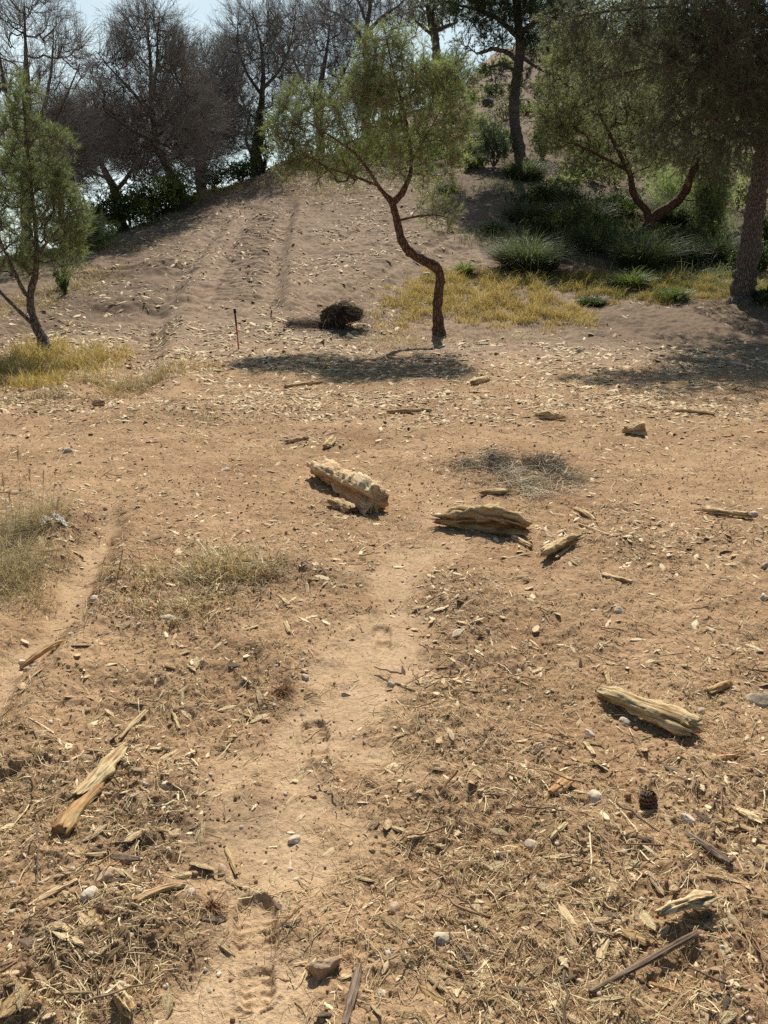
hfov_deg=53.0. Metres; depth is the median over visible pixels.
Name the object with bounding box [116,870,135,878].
wood chip
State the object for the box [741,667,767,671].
dry twig
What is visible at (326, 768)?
dry twig
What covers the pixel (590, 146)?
scrub bush
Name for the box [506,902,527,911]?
wood chip
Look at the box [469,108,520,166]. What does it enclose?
bush
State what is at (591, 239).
grass tussock
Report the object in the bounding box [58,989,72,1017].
dry twig
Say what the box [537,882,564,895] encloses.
wood chip
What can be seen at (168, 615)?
stone
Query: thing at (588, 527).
wood piece
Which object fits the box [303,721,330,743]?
dry twig
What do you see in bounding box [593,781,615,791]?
wood chip
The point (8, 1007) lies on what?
wood chip
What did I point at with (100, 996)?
dry twig
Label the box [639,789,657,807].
pine cone
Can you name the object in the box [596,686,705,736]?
smooth log
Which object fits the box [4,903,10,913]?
wood chip
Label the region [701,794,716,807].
dry twig
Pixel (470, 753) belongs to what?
dry twig
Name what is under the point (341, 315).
uprooted bush
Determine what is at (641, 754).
wood chip
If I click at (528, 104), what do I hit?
scrub bush
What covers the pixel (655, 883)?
wood chip
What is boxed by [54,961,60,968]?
pebble
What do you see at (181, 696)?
wood chip
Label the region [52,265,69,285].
bush
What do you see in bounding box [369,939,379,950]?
wood chip
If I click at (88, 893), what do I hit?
stone
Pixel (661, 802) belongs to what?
wood chip
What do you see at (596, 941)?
dry twig
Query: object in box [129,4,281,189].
bare tree
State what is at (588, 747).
wood sliver
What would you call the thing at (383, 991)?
stone
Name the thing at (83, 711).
wood chip
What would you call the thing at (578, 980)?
stone
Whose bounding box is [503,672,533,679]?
dry twig
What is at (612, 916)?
wood chip
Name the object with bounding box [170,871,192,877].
wood chip
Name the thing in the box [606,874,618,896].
wood chip
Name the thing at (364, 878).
wood chip
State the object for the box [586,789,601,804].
stone
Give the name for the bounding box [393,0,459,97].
pine tree
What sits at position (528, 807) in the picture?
dry twig
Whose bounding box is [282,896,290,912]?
wood chip
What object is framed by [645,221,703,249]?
bush
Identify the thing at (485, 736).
wood chip
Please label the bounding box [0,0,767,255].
sky
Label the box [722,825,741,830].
wood chip
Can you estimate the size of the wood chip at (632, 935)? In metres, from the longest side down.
0.080 x 0.037 x 0.004 m
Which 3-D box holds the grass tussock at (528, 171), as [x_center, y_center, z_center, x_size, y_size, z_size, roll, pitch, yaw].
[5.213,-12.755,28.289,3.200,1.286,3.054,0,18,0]
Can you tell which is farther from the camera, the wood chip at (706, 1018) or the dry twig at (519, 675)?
the dry twig at (519, 675)
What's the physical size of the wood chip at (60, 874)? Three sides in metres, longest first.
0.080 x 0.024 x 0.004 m
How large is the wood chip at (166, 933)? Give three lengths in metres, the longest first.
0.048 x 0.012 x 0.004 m
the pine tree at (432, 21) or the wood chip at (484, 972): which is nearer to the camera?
the wood chip at (484, 972)
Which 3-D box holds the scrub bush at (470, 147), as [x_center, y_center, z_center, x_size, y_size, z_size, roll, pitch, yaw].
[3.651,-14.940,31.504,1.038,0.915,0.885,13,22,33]
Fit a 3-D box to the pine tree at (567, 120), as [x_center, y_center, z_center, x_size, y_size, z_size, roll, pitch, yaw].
[7.232,-11.030,22.244,6.230,6.307,2.553,0,18,0]
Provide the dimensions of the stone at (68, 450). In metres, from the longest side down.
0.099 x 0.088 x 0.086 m
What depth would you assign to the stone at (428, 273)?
17.67 m
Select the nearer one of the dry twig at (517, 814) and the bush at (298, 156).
the dry twig at (517, 814)
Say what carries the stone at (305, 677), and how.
on the ground at (648, 327)
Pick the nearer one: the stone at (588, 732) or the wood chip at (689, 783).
the wood chip at (689, 783)
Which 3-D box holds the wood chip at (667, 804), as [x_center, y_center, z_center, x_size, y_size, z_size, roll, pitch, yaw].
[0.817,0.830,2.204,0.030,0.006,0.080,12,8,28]
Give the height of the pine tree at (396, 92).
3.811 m
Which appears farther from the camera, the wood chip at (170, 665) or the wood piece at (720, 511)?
the wood piece at (720, 511)
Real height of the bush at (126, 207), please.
1.801 m
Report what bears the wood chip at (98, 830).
on the ground at (648, 327)
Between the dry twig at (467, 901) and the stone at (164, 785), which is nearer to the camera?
the dry twig at (467, 901)
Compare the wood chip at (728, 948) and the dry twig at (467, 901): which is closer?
the wood chip at (728, 948)
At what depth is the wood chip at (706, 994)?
1.62 m
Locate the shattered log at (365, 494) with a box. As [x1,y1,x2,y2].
[306,456,388,514]
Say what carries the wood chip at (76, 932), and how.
on the ground at (648, 327)
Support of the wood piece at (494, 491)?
on the ground at (648, 327)
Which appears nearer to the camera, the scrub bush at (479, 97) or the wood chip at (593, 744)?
the wood chip at (593, 744)
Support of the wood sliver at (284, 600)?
on the ground at (648, 327)
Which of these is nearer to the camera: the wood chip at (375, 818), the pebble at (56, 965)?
the pebble at (56, 965)
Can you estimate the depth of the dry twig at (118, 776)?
2.32 m
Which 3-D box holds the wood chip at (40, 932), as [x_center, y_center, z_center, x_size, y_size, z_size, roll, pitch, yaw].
[-0.775,0.957,1.775,0.064,0.005,0.025,-23,21,-26]
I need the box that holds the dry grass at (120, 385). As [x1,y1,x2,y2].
[0,181,760,660]
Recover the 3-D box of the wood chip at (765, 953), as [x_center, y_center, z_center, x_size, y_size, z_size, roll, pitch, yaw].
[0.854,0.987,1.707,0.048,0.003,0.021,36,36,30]
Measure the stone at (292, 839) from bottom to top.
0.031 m
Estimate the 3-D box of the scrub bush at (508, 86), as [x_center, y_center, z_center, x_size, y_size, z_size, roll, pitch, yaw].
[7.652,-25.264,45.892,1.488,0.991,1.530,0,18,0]
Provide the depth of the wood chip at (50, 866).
2.00 m
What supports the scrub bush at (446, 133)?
on the ground at (648, 327)
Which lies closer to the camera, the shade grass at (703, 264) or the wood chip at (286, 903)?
the wood chip at (286, 903)
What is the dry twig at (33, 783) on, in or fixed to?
on the ground at (648, 327)
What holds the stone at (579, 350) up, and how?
on the ground at (648, 327)
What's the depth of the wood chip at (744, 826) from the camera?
2.11 m
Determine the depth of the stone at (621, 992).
1.62 m
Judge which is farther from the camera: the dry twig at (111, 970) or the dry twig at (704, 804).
the dry twig at (704, 804)
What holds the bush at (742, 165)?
on the ground at (648, 327)
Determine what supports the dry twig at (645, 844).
on the ground at (648, 327)
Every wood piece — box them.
[283,380,323,387]
[386,407,431,412]
[470,375,491,384]
[478,488,512,494]
[509,534,532,547]
[547,853,577,861]
[572,507,595,519]
[577,523,610,535]
[626,992,643,1005]
[699,507,756,518]
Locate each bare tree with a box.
[0,0,115,250]
[2,73,113,226]
[37,74,199,229]
[53,0,244,209]
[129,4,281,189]
[146,29,265,193]
[187,0,330,176]
[254,0,391,154]
[300,0,429,138]
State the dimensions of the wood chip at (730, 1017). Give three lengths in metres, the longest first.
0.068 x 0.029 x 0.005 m
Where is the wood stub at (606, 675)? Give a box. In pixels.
[603,665,610,683]
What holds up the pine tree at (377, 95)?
on the ground at (648, 327)
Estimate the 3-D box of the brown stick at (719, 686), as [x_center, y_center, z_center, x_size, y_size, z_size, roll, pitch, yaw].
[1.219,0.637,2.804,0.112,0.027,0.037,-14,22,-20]
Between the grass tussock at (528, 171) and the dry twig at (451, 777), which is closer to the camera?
the dry twig at (451, 777)
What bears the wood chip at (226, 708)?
on the ground at (648, 327)
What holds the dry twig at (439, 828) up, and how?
on the ground at (648, 327)
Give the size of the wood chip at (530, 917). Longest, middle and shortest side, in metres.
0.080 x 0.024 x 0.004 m
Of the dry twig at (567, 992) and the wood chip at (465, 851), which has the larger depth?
the wood chip at (465, 851)
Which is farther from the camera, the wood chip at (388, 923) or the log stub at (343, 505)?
the log stub at (343, 505)
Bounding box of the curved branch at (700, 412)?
[672,408,714,415]
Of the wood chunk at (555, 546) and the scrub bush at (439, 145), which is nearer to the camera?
the wood chunk at (555, 546)
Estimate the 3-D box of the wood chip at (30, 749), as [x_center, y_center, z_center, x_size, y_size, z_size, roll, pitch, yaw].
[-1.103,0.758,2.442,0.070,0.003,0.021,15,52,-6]
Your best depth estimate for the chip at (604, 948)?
1.73 m
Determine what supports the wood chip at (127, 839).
on the ground at (648, 327)
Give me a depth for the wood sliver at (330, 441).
6.39 m
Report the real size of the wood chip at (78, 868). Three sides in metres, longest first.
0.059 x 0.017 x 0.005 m
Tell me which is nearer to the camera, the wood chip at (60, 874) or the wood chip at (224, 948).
the wood chip at (224, 948)
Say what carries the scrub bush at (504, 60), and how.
on the ground at (648, 327)
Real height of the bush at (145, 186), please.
1.666 m
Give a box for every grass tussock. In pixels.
[429,179,465,192]
[471,229,586,274]
[473,219,510,234]
[490,152,560,181]
[492,194,565,223]
[530,177,599,204]
[539,191,623,226]
[550,216,650,255]
[575,293,610,306]
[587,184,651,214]
[587,212,709,271]
[602,267,660,287]
[634,180,724,226]
[651,286,699,302]
[654,237,722,266]
[671,227,739,261]
[716,245,766,264]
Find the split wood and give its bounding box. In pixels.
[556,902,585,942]
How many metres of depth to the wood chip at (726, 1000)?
1.60 m
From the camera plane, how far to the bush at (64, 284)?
16.70 m
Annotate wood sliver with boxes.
[170,709,180,729]
[224,847,237,875]
[276,593,289,605]
[284,436,308,442]
[284,620,290,633]
[322,435,335,448]
[549,821,568,839]
[583,741,595,755]
[637,809,654,814]
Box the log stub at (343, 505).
[324,497,357,513]
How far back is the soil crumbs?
2.33 m
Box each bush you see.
[48,206,128,251]
[50,213,109,251]
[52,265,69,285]
[55,272,70,293]
[64,194,149,233]
[82,175,165,231]
[107,172,193,220]
[120,185,172,220]
[141,157,210,210]
[180,161,252,189]
[221,152,260,184]
[242,86,277,174]
[265,135,333,168]
[282,288,379,330]
[316,124,388,167]
[367,114,411,141]
[376,136,424,162]
[388,106,431,136]
[403,127,439,165]
[410,92,440,108]
[426,91,469,111]
[428,124,459,142]
[431,141,467,163]
[439,114,477,135]
[460,86,487,100]
[461,148,489,168]
[464,110,491,127]
[464,136,483,155]
[465,127,491,149]
[466,119,509,141]
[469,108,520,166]
[474,63,496,75]
[477,81,504,95]
[479,94,533,120]
[494,57,513,64]
[502,79,524,93]
[505,93,546,115]
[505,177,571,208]
[509,39,535,53]
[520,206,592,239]
[521,104,561,159]
[523,97,567,119]
[526,72,559,97]
[529,97,654,150]
[545,169,587,188]
[556,128,620,162]
[558,160,601,178]
[559,150,658,185]
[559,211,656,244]
[574,179,654,221]
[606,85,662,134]
[629,145,691,171]
[637,161,700,203]
[643,117,735,163]
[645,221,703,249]
[648,162,738,188]
[674,158,745,233]
[688,221,766,245]
[726,140,752,182]
[727,239,767,273]
[728,168,767,210]
[731,151,752,180]
[743,203,767,254]
[752,284,767,305]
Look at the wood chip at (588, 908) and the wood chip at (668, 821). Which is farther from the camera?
the wood chip at (668, 821)
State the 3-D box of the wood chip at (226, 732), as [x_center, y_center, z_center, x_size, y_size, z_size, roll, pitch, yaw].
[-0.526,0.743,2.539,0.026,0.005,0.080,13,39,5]
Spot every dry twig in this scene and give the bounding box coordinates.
[0,961,16,972]
[21,902,48,922]
[29,775,35,797]
[31,817,40,834]
[36,824,40,884]
[44,917,75,923]
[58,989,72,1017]
[84,981,153,1003]
[85,962,109,979]
[94,971,100,1006]
[98,845,121,864]
[105,772,128,779]
[106,955,115,989]
[133,863,147,889]
[277,905,302,928]
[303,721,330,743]
[319,760,338,781]
[374,666,401,674]
[395,942,425,952]
[404,668,433,686]
[406,825,446,835]
[437,770,457,796]
[441,894,490,918]
[457,902,484,904]
[458,896,482,917]
[458,993,475,1008]
[462,746,480,759]
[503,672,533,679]
[503,813,531,815]
[521,804,565,810]
[529,729,573,737]
[540,769,583,782]
[549,737,575,748]
[561,969,570,1023]
[569,645,616,661]
[573,861,599,866]
[578,927,614,936]
[588,924,600,947]
[591,956,620,962]
[599,833,617,863]
[605,750,628,763]
[616,802,658,831]
[618,940,633,963]
[623,843,663,845]
[635,928,661,933]
[687,966,728,984]
[694,773,697,791]
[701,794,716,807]
[719,780,722,808]
[727,817,741,823]
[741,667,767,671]
[751,937,767,976]
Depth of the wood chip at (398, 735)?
2.53 m
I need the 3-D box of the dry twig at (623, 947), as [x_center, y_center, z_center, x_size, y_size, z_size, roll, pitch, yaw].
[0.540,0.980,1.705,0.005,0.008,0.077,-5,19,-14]
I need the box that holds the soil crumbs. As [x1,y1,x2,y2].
[0,353,767,1023]
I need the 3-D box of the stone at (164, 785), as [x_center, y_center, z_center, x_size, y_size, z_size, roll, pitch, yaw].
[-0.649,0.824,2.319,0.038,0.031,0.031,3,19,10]
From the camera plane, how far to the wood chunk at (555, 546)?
4.00 m
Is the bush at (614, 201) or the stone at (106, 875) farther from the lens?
the bush at (614, 201)
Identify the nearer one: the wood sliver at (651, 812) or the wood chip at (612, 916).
the wood chip at (612, 916)
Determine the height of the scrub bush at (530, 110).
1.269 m
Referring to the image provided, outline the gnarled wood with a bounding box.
[653,889,721,916]
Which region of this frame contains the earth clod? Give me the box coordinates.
[306,955,342,980]
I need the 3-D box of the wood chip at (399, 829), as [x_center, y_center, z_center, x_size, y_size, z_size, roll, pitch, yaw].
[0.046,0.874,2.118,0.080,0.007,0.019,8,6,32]
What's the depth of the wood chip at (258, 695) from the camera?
2.74 m
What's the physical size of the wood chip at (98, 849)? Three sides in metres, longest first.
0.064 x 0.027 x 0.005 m
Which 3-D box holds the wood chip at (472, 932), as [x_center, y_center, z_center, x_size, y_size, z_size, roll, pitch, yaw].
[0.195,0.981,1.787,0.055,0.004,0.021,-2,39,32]
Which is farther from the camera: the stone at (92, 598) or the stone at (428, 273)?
the stone at (428, 273)
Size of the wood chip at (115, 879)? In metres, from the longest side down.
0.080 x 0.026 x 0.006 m
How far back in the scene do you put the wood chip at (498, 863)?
2.00 m
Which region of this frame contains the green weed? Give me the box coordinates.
[452,259,486,274]
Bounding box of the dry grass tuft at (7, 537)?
[0,442,104,618]
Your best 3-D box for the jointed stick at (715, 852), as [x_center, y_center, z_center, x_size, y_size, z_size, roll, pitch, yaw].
[0.848,0.877,2.009,0.025,0.021,0.129,-13,24,-33]
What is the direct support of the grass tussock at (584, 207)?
on the ground at (648, 327)
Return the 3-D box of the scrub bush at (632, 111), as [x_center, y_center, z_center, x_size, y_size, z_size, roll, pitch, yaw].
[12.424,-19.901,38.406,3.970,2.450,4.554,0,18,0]
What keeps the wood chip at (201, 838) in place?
on the ground at (648, 327)
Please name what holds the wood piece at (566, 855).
on the ground at (648, 327)
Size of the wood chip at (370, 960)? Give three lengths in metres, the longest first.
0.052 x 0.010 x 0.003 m
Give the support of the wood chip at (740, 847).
on the ground at (648, 327)
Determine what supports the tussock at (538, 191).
on the ground at (648, 327)
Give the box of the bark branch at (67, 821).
[51,780,106,836]
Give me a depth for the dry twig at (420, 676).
2.87 m
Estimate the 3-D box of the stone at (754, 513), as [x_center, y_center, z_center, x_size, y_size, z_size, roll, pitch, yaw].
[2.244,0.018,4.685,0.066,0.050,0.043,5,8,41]
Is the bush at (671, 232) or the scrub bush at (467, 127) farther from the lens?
the scrub bush at (467, 127)
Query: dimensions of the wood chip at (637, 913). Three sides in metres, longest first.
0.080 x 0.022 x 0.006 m
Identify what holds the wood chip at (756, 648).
on the ground at (648, 327)
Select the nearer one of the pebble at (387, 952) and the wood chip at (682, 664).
the pebble at (387, 952)
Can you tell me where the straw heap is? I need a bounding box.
[381,442,633,512]
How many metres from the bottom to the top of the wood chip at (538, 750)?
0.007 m
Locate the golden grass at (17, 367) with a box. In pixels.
[0,173,767,393]
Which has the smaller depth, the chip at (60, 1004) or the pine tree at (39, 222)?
the chip at (60, 1004)
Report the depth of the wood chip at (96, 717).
2.66 m
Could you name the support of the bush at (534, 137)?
on the ground at (648, 327)
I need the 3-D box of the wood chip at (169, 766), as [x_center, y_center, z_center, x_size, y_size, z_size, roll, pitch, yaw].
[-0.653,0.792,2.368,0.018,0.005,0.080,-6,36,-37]
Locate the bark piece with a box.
[548,774,576,795]
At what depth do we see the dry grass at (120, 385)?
4.15 m
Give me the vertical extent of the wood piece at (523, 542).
0.032 m
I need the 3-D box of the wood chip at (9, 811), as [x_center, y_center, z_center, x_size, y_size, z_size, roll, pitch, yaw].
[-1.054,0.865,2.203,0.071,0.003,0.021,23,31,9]
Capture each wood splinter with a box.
[555,544,572,558]
[731,805,766,824]
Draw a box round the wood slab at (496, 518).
[427,503,533,535]
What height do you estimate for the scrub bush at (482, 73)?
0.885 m
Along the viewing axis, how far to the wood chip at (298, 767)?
2.39 m
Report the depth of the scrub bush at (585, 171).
28.82 m
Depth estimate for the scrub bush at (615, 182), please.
28.63 m
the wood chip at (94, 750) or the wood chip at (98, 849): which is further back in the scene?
the wood chip at (94, 750)
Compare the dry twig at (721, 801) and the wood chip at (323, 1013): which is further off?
the dry twig at (721, 801)
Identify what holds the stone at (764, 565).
on the ground at (648, 327)
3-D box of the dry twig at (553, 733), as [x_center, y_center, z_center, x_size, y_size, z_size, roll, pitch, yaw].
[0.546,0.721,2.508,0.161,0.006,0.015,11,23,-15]
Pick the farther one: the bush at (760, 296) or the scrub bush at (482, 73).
the scrub bush at (482, 73)
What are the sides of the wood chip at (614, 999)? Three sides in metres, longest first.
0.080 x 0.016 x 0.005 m
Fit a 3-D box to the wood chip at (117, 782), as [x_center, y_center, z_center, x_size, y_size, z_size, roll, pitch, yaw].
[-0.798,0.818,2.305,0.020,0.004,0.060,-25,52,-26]
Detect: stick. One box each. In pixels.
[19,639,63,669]
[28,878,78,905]
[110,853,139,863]
[118,709,147,739]
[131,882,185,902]
[341,963,361,1023]
[449,955,472,995]
[588,930,698,994]
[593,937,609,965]
[602,572,632,582]
[648,981,680,994]
[686,832,732,866]
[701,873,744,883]
[704,680,732,694]
[705,753,738,760]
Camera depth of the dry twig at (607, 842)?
1.99 m
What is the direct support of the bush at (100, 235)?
on the ground at (648, 327)
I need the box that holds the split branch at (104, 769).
[66,741,131,801]
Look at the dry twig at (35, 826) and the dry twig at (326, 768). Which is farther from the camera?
the dry twig at (326, 768)
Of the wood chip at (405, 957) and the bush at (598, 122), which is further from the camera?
the bush at (598, 122)
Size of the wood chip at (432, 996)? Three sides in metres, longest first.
0.080 x 0.024 x 0.004 m
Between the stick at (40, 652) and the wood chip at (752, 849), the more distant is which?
the stick at (40, 652)
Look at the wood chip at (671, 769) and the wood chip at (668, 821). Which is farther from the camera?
the wood chip at (671, 769)
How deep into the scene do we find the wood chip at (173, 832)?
2.11 m
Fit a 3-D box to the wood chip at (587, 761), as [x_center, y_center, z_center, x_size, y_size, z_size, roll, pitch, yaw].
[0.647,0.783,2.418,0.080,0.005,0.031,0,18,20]
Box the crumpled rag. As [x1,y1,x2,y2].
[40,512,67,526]
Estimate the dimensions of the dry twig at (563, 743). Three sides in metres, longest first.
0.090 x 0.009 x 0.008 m
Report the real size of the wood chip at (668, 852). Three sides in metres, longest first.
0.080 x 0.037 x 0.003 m
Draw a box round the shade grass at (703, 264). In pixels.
[55,171,767,290]
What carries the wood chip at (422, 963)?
on the ground at (648, 327)
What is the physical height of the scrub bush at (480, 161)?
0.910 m
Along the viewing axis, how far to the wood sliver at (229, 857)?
2.02 m
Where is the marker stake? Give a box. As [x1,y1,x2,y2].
[233,308,238,349]
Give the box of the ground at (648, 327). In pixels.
[0,47,767,1023]
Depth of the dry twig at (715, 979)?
1.64 m
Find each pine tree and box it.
[0,63,99,353]
[256,9,484,337]
[376,66,422,121]
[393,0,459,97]
[421,47,482,99]
[433,0,599,164]
[527,0,597,81]
[528,7,742,235]
[530,0,767,305]
[550,0,634,108]
[589,0,671,126]
[602,0,682,28]
[652,29,736,137]
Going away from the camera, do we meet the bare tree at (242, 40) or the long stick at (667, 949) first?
the long stick at (667, 949)
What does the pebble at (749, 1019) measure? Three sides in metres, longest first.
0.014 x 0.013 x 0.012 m
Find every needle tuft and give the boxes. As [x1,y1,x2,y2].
[196,886,232,929]
[247,563,281,584]
[270,677,299,700]
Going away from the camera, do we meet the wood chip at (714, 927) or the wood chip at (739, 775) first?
the wood chip at (714, 927)
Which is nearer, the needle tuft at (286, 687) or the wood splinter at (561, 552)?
the needle tuft at (286, 687)
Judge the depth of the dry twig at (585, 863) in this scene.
1.96 m
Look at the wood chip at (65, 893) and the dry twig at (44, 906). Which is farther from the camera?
the wood chip at (65, 893)
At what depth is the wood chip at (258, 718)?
2.65 m
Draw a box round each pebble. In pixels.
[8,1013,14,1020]
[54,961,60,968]
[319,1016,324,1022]
[384,949,390,955]
[746,1016,752,1023]
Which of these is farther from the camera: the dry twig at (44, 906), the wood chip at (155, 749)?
the wood chip at (155, 749)
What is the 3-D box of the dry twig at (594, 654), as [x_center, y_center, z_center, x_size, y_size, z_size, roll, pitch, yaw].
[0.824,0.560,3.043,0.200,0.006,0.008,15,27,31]
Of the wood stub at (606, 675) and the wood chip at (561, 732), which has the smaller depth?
the wood chip at (561, 732)
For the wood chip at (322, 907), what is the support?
on the ground at (648, 327)
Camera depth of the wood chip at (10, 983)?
1.63 m
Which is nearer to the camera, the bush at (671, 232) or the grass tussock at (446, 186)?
the bush at (671, 232)
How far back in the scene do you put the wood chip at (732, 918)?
1.79 m
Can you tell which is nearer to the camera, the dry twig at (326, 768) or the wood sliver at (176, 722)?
the dry twig at (326, 768)
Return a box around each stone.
[29,661,40,666]
[62,447,72,453]
[80,886,98,902]
[90,595,97,601]
[94,866,115,882]
[159,614,179,620]
[161,781,170,788]
[186,888,195,894]
[217,863,226,875]
[287,834,300,844]
[301,674,308,679]
[374,989,385,997]
[386,682,394,687]
[387,901,399,913]
[422,272,431,278]
[433,932,449,945]
[482,98,493,106]
[491,792,499,798]
[524,838,537,850]
[575,348,583,352]
[575,978,583,985]
[584,729,594,736]
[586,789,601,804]
[613,607,624,613]
[617,989,625,997]
[618,717,630,725]
[636,767,647,772]
[680,813,695,823]
[697,707,704,713]
[746,693,767,707]
[750,511,757,515]
[759,594,767,600]
[760,562,767,568]
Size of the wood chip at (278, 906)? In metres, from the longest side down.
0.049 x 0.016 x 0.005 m
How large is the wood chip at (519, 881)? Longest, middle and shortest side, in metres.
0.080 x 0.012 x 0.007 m
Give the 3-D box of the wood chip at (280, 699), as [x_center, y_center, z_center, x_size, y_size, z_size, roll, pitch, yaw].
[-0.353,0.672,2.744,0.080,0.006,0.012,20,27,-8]
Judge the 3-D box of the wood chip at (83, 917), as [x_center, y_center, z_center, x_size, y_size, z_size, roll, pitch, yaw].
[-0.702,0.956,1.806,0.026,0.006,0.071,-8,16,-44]
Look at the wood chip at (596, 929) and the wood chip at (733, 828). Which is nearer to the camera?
the wood chip at (596, 929)
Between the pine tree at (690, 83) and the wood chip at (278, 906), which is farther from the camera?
the pine tree at (690, 83)
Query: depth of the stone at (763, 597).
3.51 m
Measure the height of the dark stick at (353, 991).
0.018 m
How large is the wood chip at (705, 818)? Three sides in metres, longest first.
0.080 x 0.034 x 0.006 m
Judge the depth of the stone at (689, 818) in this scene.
2.11 m
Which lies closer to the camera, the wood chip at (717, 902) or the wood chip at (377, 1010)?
the wood chip at (377, 1010)
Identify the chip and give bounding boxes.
[0,983,27,1018]
[1,980,15,986]
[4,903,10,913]
[5,809,20,815]
[15,981,24,1011]
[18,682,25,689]
[18,937,38,949]
[20,914,38,919]
[21,789,45,799]
[26,747,37,752]
[27,805,33,818]
[30,784,49,789]
[32,972,52,993]
[34,920,61,936]
[44,920,62,930]
[48,858,55,873]
[48,899,67,901]
[48,1000,66,1006]
[51,931,83,943]
[53,871,74,877]
[54,990,91,995]
[55,774,76,788]
[59,923,78,938]
[62,890,80,905]
[68,997,80,1001]
[72,844,83,852]
[72,925,80,937]
[73,863,85,873]
[77,912,91,925]
[81,705,90,716]
[82,824,107,841]
[82,1017,96,1023]
[84,851,107,856]
[85,749,108,752]
[87,907,104,925]
[88,712,104,723]
[89,848,104,851]
[97,946,107,955]
[101,946,121,963]
[105,876,128,882]
[110,716,123,725]
[113,778,120,787]
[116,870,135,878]
[124,828,149,841]
[135,789,147,805]
[149,747,162,750]
[150,826,168,832]
[152,802,168,806]
[152,826,180,836]
[157,760,169,773]
[159,749,177,759]
[161,923,172,939]
[161,987,172,1019]
[163,663,175,669]
[165,672,172,684]
[167,760,173,769]
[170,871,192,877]
[173,927,206,943]
[176,685,189,695]
[179,690,184,705]
[181,710,191,720]
[184,766,200,774]
[189,862,214,869]
[190,816,204,828]
[191,656,199,668]
[194,822,204,839]
[197,832,204,846]
[199,915,226,924]
[213,639,224,649]
[215,940,235,956]
[217,705,237,711]
[221,727,229,741]
[225,876,242,887]
[226,661,239,667]
[250,713,269,723]
[256,688,262,704]
[259,676,268,686]
[269,870,276,885]
[275,697,293,702]
[275,902,281,910]
[280,922,293,927]
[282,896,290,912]
[290,663,294,676]
[296,763,303,778]
[307,792,317,796]
[314,1010,331,1016]
[320,904,331,912]
[328,751,335,767]
[354,876,374,881]
[354,885,363,902]
[365,957,375,962]
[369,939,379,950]
[370,1004,381,1016]
[372,812,379,829]
[380,916,403,930]
[383,818,391,829]
[384,880,396,895]
[384,951,399,960]
[386,829,396,840]
[390,732,407,738]
[390,826,408,832]
[392,1009,425,1023]
[401,666,405,674]
[401,686,417,690]
[401,946,410,966]
[406,834,430,838]
[412,718,425,724]
[417,959,424,969]
[419,984,448,1006]
[424,1016,433,1023]
[425,973,445,991]
[435,843,446,847]
[436,963,457,970]
[438,974,449,978]
[456,849,476,854]
[459,944,475,969]
[464,930,475,935]
[467,765,481,778]
[472,898,480,922]
[472,965,481,988]
[477,915,488,933]
[479,956,490,978]
[482,729,488,739]
[484,1013,490,1023]
[486,861,504,872]
[486,888,507,892]
[488,828,509,835]
[491,892,501,903]
[499,986,536,990]
[504,990,513,1004]
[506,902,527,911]
[507,772,531,783]
[507,872,529,891]
[511,780,531,796]
[517,745,531,755]
[517,978,523,998]
[524,914,531,926]
[524,965,543,978]
[531,817,540,830]
[534,741,544,753]
[535,797,548,809]
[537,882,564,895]
[550,974,576,982]
[554,728,569,738]
[558,956,568,968]
[563,934,589,959]
[566,928,575,950]
[566,1014,587,1023]
[572,856,578,865]
[577,759,602,764]
[581,902,601,916]
[581,917,611,923]
[586,995,624,1003]
[587,742,602,745]
[587,927,604,935]
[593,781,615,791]
[593,897,612,904]
[595,890,604,901]
[601,912,620,919]
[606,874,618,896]
[611,943,628,957]
[621,860,641,870]
[622,928,657,945]
[634,746,644,757]
[634,902,642,917]
[637,733,656,740]
[637,978,649,994]
[638,837,654,843]
[639,910,655,930]
[641,944,646,954]
[647,868,663,895]
[650,800,674,808]
[656,849,671,857]
[656,926,669,939]
[663,921,686,931]
[664,766,679,772]
[664,797,673,807]
[665,815,675,834]
[669,884,679,890]
[678,662,691,665]
[682,878,693,886]
[687,776,694,788]
[692,808,710,823]
[697,988,713,1001]
[699,1000,709,1023]
[701,911,711,917]
[703,917,729,930]
[710,1010,737,1023]
[711,901,725,907]
[712,813,735,823]
[716,842,739,855]
[717,784,733,798]
[718,971,725,990]
[720,941,734,955]
[721,987,730,1017]
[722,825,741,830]
[726,910,738,926]
[727,774,746,777]
[732,872,753,875]
[737,823,763,836]
[738,840,742,853]
[745,644,763,651]
[745,861,755,876]
[748,845,763,861]
[756,844,767,850]
[762,950,767,959]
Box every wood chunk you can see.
[91,397,105,406]
[111,984,134,1021]
[540,533,582,556]
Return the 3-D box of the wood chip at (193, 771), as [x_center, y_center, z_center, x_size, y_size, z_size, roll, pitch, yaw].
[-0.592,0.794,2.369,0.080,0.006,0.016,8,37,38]
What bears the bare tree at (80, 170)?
on the ground at (648, 327)
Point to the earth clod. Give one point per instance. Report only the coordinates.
(319, 970)
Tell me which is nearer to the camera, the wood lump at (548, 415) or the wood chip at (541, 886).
the wood chip at (541, 886)
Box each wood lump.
[533,410,566,420]
[622,421,647,435]
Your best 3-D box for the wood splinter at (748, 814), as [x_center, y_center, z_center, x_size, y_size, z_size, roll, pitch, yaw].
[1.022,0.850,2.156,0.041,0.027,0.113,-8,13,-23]

